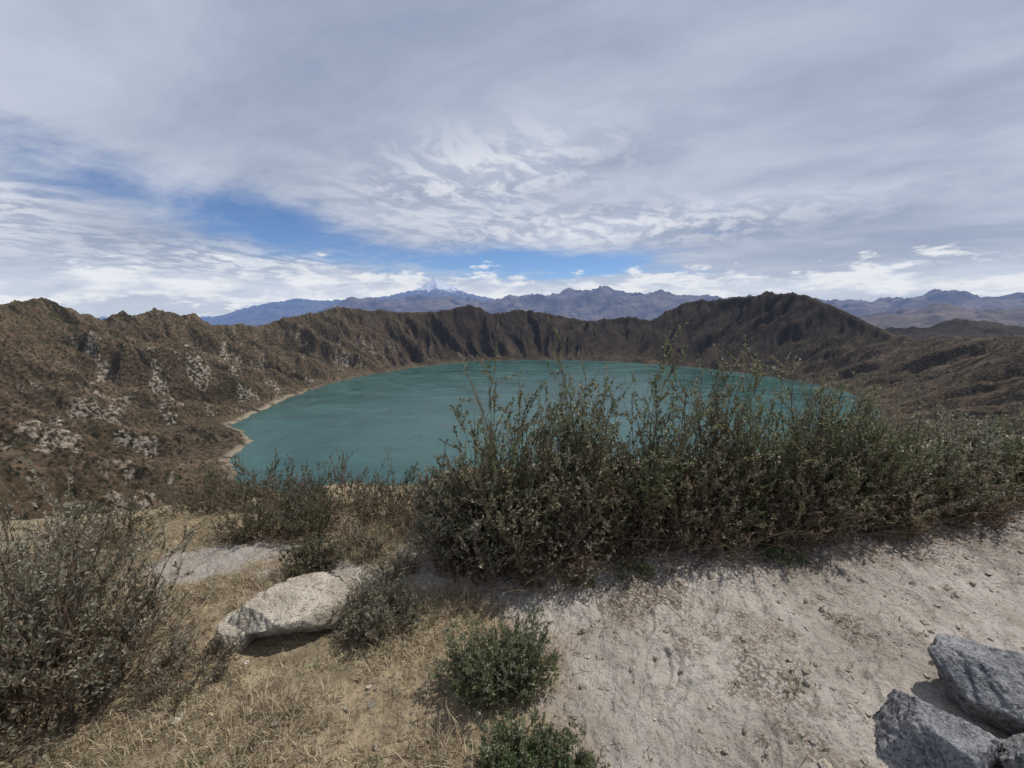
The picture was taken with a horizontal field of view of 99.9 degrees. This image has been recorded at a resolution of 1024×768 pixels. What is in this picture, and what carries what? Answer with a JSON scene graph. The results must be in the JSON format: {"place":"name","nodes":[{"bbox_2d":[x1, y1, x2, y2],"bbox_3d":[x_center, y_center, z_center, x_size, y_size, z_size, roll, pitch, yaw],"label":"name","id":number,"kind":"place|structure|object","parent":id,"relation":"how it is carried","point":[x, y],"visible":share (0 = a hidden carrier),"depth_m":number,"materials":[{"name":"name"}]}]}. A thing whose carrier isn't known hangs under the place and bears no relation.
{"place":"outdoors","nodes":[
{"label":"outdoors","id":0,"kind":"place"},
{"bbox_2d":[0,469,584,767],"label":"dry grass","id":1,"kind":"structure","parent":0,"point":[195,537],"depth_m":1.89,"materials":[{"name":"beige plant"}]},
{"bbox_2d":[0,435,1023,767],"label":"ground","id":2,"kind":"structure","parent":0,"point":[632,725],"depth_m":2.08,"materials":[{"name":"soil"}]},
{"bbox_2d":[20,479,187,560],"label":"scrub bush","id":3,"kind":"object","parent":2,"relation":"on","point":[136,519],"visible":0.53,"depth_m":3.46,"materials":[{"name":"green plant"}]},
{"bbox_2d":[0,478,215,647],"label":"grey leaf shrub","id":4,"kind":"object","parent":2,"relation":"on","point":[13,557],"visible":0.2,"depth_m":2.51,"materials":[{"name":"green plant"}]},
{"bbox_2d":[0,456,270,767],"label":"grey leaf shrub","id":5,"kind":"object","parent":2,"relation":"on","point":[71,636],"visible":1,"depth_m":1.91,"materials":[{"name":"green plant"}]},
{"bbox_2d":[103,618,257,732],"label":"herb bush","id":6,"kind":"object","parent":2,"relation":"on","point":[222,662],"visible":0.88,"depth_m":1.97,"materials":[{"name":"green plant"}]},
{"bbox_2d":[137,460,263,526],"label":"scrub bush","id":7,"kind":"object","parent":2,"relation":"on","point":[194,508],"visible":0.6,"depth_m":4.10,"materials":[{"name":"green plant"}]},
{"bbox_2d":[215,610,254,652],"bbox_3d":[-1.417,1.289,2.226,0.230,0.138,0.216,0,10,0],"label":"pale boulder","id":8,"kind":"object","parent":2,"relation":"on","point":[226,635],"visible":0.31,"depth_m":2.15,"materials":[{"name":"beige stone"}]},
{"bbox_2d":[192,448,308,512],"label":"scrub bush","id":9,"kind":"object","parent":2,"relation":"on","point":[233,492],"visible":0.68,"depth_m":3.95,"materials":[{"name":"green plant"}]},
{"bbox_2d":[202,491,304,546],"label":"scrub bush","id":10,"kind":"object","parent":2,"relation":"on","point":[261,523],"visible":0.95,"depth_m":3.28,"materials":[{"name":"green plant"}]},
{"bbox_2d":[233,454,353,516],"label":"scrub bush","id":11,"kind":"object","parent":2,"relation":"on","point":[282,492],"visible":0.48,"depth_m":3.77,"materials":[{"name":"green plant"}]},
{"bbox_2d":[270,531,341,581],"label":"scrub bush","id":12,"kind":"object","parent":2,"relation":"on","point":[320,564],"visible":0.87,"depth_m":2.81,"materials":[{"name":"green plant"}]},
{"bbox_2d":[265,487,350,543],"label":"scrub bush","id":13,"kind":"object","parent":2,"relation":"on","point":[323,520],"visible":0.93,"depth_m":3.24,"materials":[{"name":"green plant"}]},
{"bbox_2d":[276,447,403,519],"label":"scrub bush","id":14,"kind":"object","parent":2,"relation":"on","point":[325,499],"visible":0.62,"depth_m":3.72,"materials":[{"name":"green plant"}]},
{"bbox_2d":[314,524,390,569],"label":"herb bush","id":15,"kind":"object","parent":2,"relation":"on","point":[359,541],"visible":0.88,"depth_m":2.97,"materials":[{"name":"green plant"}]},
{"bbox_2d":[205,514,521,767],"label":"tall grass","id":16,"kind":"structure","parent":2,"relation":"on","point":[437,740],"depth_m":1.77,"materials":[{"name":"plant"}]},
{"bbox_2d":[320,561,432,648],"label":"herb bush","id":17,"kind":"object","parent":2,"relation":"on","point":[377,610],"visible":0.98,"depth_m":2.22,"materials":[{"name":"green plant"}]},
{"bbox_2d":[335,446,424,537],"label":"scrub bush","id":18,"kind":"object","parent":2,"relation":"on","point":[372,502],"visible":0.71,"depth_m":3.40,"materials":[{"name":"green plant"}]},
{"bbox_2d":[361,546,423,581],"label":"herb bush","id":19,"kind":"object","parent":2,"relation":"on","point":[402,565],"visible":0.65,"depth_m":2.75,"materials":[{"name":"green plant"}]},
{"bbox_2d":[390,432,559,592],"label":"flowering shrub","id":20,"kind":"object","parent":2,"relation":"on","point":[439,529],"visible":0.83,"depth_m":2.53,"materials":[{"name":"green plant"}]},
{"bbox_2d":[431,602,563,721],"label":"herb bush","id":21,"kind":"object","parent":2,"relation":"on","point":[505,657],"visible":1,"depth_m":1.83,"materials":[{"name":"green plant"}]},
{"bbox_2d":[390,342,641,621],"bbox_3d":[-0.002,0.438,2.783,1.625,1.434,1.634,-2,10,-13],"label":"flowering shrub","id":22,"kind":"object","parent":2,"relation":"on","point":[493,460],"visible":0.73,"depth_m":2.55,"materials":[{"name":"green plant"}]},
{"bbox_2d":[468,708,610,767],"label":"herb bush","id":23,"kind":"object","parent":2,"relation":"on","point":[544,747],"visible":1,"depth_m":1.58,"materials":[{"name":"green plant"}]},
{"bbox_2d":[467,446,649,633],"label":"flowering shrub","id":24,"kind":"object","parent":2,"relation":"on","point":[580,573],"visible":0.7,"depth_m":2.54,"materials":[{"name":"green plant"}]},
{"bbox_2d":[176,584,963,767],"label":"green weeds","id":25,"kind":"object","parent":2,"relation":"on","point":[438,672],"visible":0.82,"depth_m":1.94,"materials":[{"name":"green plant"}]},
{"bbox_2d":[567,574,597,591],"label":"herb bush","id":26,"kind":"object","parent":2,"relation":"on","point":[593,581],"visible":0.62,"depth_m":2.53,"materials":[{"name":"green plant"}]},
{"bbox_2d":[485,312,704,627],"bbox_3d":[0.483,0.331,2.887,1.665,1.613,1.501,6,11,30],"label":"flowering shrub","id":27,"kind":"object","parent":2,"relation":"on","point":[597,474],"visible":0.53,"depth_m":2.70,"materials":[{"name":"green plant"}]},
{"bbox_2d":[614,558,656,582],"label":"herb bush","id":28,"kind":"object","parent":2,"relation":"on","point":[625,565],"visible":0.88,"depth_m":2.63,"materials":[{"name":"green plant"}]},
{"bbox_2d":[569,465,708,576],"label":"flowering shrub","id":29,"kind":"object","parent":2,"relation":"on","point":[616,514],"visible":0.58,"depth_m":2.71,"materials":[{"name":"green plant"}]},
{"bbox_2d":[551,322,755,571],"bbox_3d":[0.796,0.346,3.048,1.622,1.580,1.476,0,10,0],"label":"flowering shrub","id":30,"kind":"object","parent":2,"relation":"on","point":[671,463],"visible":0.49,"depth_m":2.79,"materials":[{"name":"green plant"}]},
{"bbox_2d":[637,434,776,580],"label":"flowering shrub","id":31,"kind":"object","parent":2,"relation":"on","point":[738,538],"visible":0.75,"depth_m":2.74,"materials":[{"name":"green plant"}]},
{"bbox_2d":[613,343,836,582],"bbox_3d":[1.289,0.422,3.036,1.540,1.414,1.598,-3,10,-18],"label":"flowering shrub","id":32,"kind":"object","parent":2,"relation":"on","point":[710,462],"visible":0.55,"depth_m":2.86,"materials":[{"name":"green plant"}]},
{"bbox_2d":[676,333,851,574],"bbox_3d":[1.668,0.407,2.945,1.274,1.487,1.374,0,10,0],"label":"flowering shrub","id":33,"kind":"object","parent":2,"relation":"on","point":[766,482],"visible":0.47,"depth_m":2.86,"materials":[{"name":"green plant"}]},
{"bbox_2d":[758,539,816,567],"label":"herb bush","id":34,"kind":"object","parent":2,"relation":"on","point":[773,552],"visible":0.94,"depth_m":2.76,"materials":[{"name":"green plant"}]},
{"bbox_2d":[577,528,1006,767],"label":"ground weeds","id":35,"kind":"object","parent":2,"relation":"on","point":[791,688],"visible":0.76,"depth_m":2.19,"materials":[{"name":"brown plant"}]},
{"bbox_2d":[735,454,881,577],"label":"flowering shrub","id":36,"kind":"object","parent":2,"relation":"on","point":[835,532],"visible":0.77,"depth_m":2.82,"materials":[{"name":"green plant"}]},
{"bbox_2d":[744,352,951,581],"bbox_3d":[2.035,0.454,3.030,1.747,1.350,1.391,0,10,0],"label":"flowering shrub","id":37,"kind":"object","parent":2,"relation":"on","point":[824,431],"visible":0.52,"depth_m":2.91,"materials":[{"name":"green plant"}]},
{"bbox_2d":[789,374,977,556],"bbox_3d":[2.528,0.480,3.310,1.608,1.233,1.420,0,10,0],"label":"flowering shrub","id":38,"kind":"object","parent":2,"relation":"on","point":[876,471],"visible":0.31,"depth_m":2.98,"materials":[{"name":"green plant"}]},
{"bbox_2d":[848,462,962,558],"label":"flowering shrub","id":39,"kind":"object","parent":2,"relation":"on","point":[920,524],"visible":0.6,"depth_m":2.97,"materials":[{"name":"green plant"}]},
{"bbox_2d":[803,371,1021,553],"bbox_3d":[3.036,0.518,3.244,1.609,1.188,1.215,1,10,7],"label":"flowering shrub","id":40,"kind":"object","parent":2,"relation":"on","point":[926,474],"visible":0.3,"depth_m":3.12,"materials":[{"name":"green plant"}]},
{"bbox_2d":[872,689,1003,767],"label":"boulder","id":41,"kind":"object","parent":2,"relation":"on","point":[911,731],"visible":0.94,"depth_m":1.53,"materials":[{"name":"grey stone"}]},
{"bbox_2d":[879,397,1023,520],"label":"flowering shrub","id":42,"kind":"object","parent":2,"relation":"on","point":[972,451],"visible":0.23,"depth_m":3.28,"materials":[{"name":"green plant"}]},
{"bbox_2d":[908,408,1023,515],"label":"flowering shrub","id":43,"kind":"object","parent":2,"relation":"on","point":[1009,466],"visible":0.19,"depth_m":3.44,"materials":[{"name":"green plant"}]},
{"bbox_2d":[920,457,1023,540],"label":"flowering shrub","id":44,"kind":"object","parent":2,"relation":"on","point":[994,514],"visible":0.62,"depth_m":3.10,"materials":[{"name":"green plant"}]},
{"bbox_2d":[927,634,1023,735],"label":"boulder","id":45,"kind":"object","parent":2,"relation":"on","point":[981,683],"visible":0.81,"depth_m":1.77,"materials":[{"name":"grey stone"}]},
{"bbox_2d":[960,403,1023,489],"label":"flowering shrub","id":46,"kind":"object","parent":2,"relation":"on","point":[1000,422],"visible":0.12,"depth_m":3.85,"materials":[{"name":"green plant"}]},
{"bbox_2d":[998,733,1023,767],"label":"boulder","id":47,"kind":"object","parent":2,"relation":"on","point":[1011,754],"visible":0.91,"depth_m":1.50,"materials":[{"name":"grey stone"}]},
{"bbox_2d":[0,291,1023,521],"bbox_3d":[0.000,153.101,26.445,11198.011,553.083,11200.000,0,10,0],"label":"crater hills","id":48,"kind":"structure","parent":0,"point":[148,403],"depth_m":1701.73,"materials":[{"name":"brown soil"}]},
{"bbox_2d":[0,0,1023,317],"label":"sky","id":49,"kind":"structure","parent":0,"point":[212,158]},
{"bbox_2d":[1,516,1023,767],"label":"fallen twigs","id":50,"kind":"object","parent":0,"point":[593,598],"visible":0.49,"depth_m":2.38,"materials":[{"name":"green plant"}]},
{"bbox_2d":[229,360,880,491],"bbox_3d":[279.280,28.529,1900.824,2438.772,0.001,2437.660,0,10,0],"label":"crater lake","id":51,"kind":"structure","parent":0,"point":[407,418],"depth_m":1522.71,"materials":[{"name":"liquid"}]},
{"bbox_2d":[99,278,1023,328],"bbox_3d":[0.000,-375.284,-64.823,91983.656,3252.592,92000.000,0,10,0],"label":"distant mountains","id":52,"kind":"structure","parent":0,"point":[931,308],"depth_m":11417.70,"materials":[{"name":"stone"}]},
{"bbox_2d":[133,506,1023,767],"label":"gravel","id":53,"kind":"structure","parent":0,"point":[823,762],"depth_m":2.05,"materials":[{"name":"grey gravel"}]},
{"bbox_2d":[228,572,350,637],"bbox_3d":[-1.193,1.257,2.339,0.643,0.289,0.442,0,10,0],"label":"pale boulder","id":54,"kind":"object","parent":53,"relation":"on","point":[305,603],"visible":0.87,"depth_m":2.23,"materials":[{"name":"beige stone"}]},
{"bbox_2d":[379,473,446,544],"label":"scrub bush","id":55,"kind":"object","parent":53,"relation":"on","point":[407,518],"visible":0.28,"depth_m":3.18,"materials":[{"name":"green plant"}]}
]}

